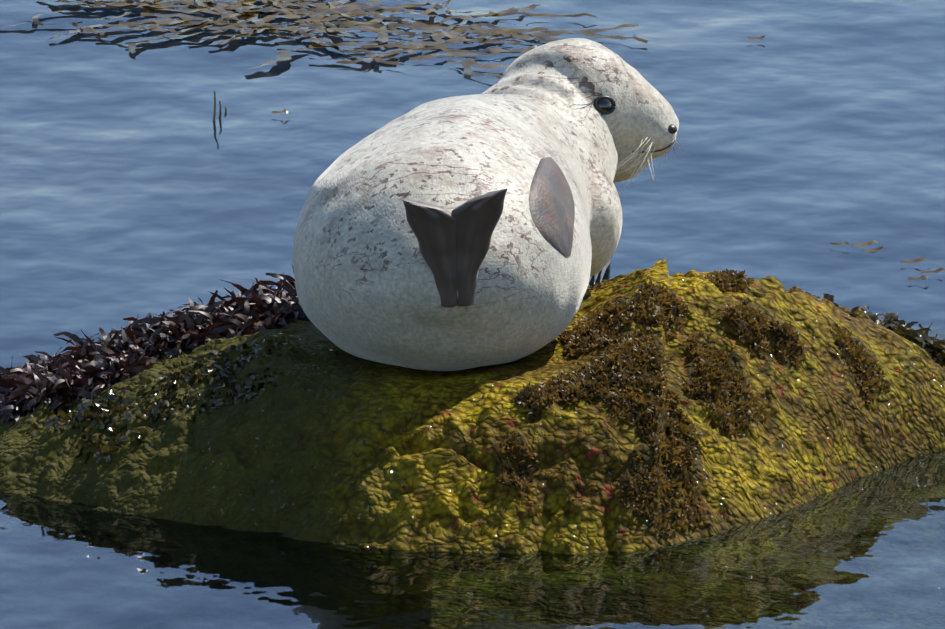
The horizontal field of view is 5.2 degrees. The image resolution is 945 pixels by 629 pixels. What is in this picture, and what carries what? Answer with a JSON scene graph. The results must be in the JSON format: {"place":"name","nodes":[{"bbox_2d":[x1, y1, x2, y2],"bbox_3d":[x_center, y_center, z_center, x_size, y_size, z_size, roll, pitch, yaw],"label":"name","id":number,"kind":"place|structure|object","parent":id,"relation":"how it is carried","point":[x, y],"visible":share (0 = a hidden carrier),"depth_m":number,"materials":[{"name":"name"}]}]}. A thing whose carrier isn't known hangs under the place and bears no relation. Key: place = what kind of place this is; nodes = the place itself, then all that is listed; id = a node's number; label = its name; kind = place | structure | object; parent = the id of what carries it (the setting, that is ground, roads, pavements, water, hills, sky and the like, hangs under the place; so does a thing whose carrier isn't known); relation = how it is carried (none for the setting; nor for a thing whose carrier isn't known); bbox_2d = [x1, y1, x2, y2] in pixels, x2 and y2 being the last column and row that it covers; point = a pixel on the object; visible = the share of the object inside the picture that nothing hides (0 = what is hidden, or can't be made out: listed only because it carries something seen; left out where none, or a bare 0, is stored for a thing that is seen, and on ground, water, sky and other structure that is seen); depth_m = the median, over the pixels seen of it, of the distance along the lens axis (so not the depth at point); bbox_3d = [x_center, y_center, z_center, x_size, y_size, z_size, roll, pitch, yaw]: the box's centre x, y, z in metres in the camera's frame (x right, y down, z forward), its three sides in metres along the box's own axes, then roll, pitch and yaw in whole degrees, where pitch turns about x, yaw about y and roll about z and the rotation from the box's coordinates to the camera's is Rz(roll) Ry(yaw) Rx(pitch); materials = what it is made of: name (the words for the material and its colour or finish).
{"place":"outdoors","nodes":[
{"label":"outdoors","id":0,"kind":"place"},
{"bbox_2d":[0,0,944,628],"bbox_3d":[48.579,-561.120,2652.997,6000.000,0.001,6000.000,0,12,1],"label":"sea water","id":1,"kind":"structure","parent":0,"point":[140,182],"depth_m":13.71,"materials":[{"name":"blue liquid"}]},
{"bbox_2d":[213,91,226,120],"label":"reeds","id":2,"kind":"object","parent":1,"relation":"on","point":[214,116],"visible":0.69,"depth_m":14.39,"materials":[{"name":"plant"}]},
{"bbox_2d":[8,0,944,279],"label":"floating kelp","id":3,"kind":"object","parent":1,"relation":"on","point":[228,12],"visible":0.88,"depth_m":15.05},
{"label":"sea bed","id":4,"kind":"object","parent":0,"visible":0},
{"bbox_2d":[0,259,944,553],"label":"algae rock","id":5,"kind":"object","parent":4,"relation":"on","point":[326,439],"visible":0.56,"depth_m":12.07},
{"bbox_2d":[0,264,308,422],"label":"red seaweed tufts","id":6,"kind":"object","parent":5,"relation":"on","point":[80,369],"visible":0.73,"depth_m":12.45,"materials":[{"name":"plant"}]},
{"bbox_2d":[19,337,299,463],"bbox_3d":[-0.377,0.084,12.278,0.283,0.128,0.431,-8,14,-33],"label":"seaweed","id":7,"kind":"object","parent":5,"relation":"on","point":[85,407],"visible":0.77,"depth_m":12.21,"materials":[{"name":"plant"}]},
{"bbox_2d":[292,38,684,370],"bbox_3d":[0.066,-0.118,12.750,0.357,0.433,1.485,3,12,12],"label":"harbour seal","id":8,"kind":"object","parent":5,"relation":"on","point":[457,233],"visible":1,"depth_m":12.16,"materials":[{"name":"fur"}]},
{"bbox_2d":[489,269,890,538],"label":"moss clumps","id":9,"kind":"object","parent":5,"relation":"on","point":[629,351],"visible":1,"depth_m":12.09,"materials":[{"name":"brown plant"}]},
{"bbox_2d":[786,290,944,362],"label":"olive seaweed tufts","id":10,"kind":"object","parent":5,"relation":"on","point":[921,338],"visible":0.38,"depth_m":12.50,"materials":[{"name":"green plant"}]}
]}

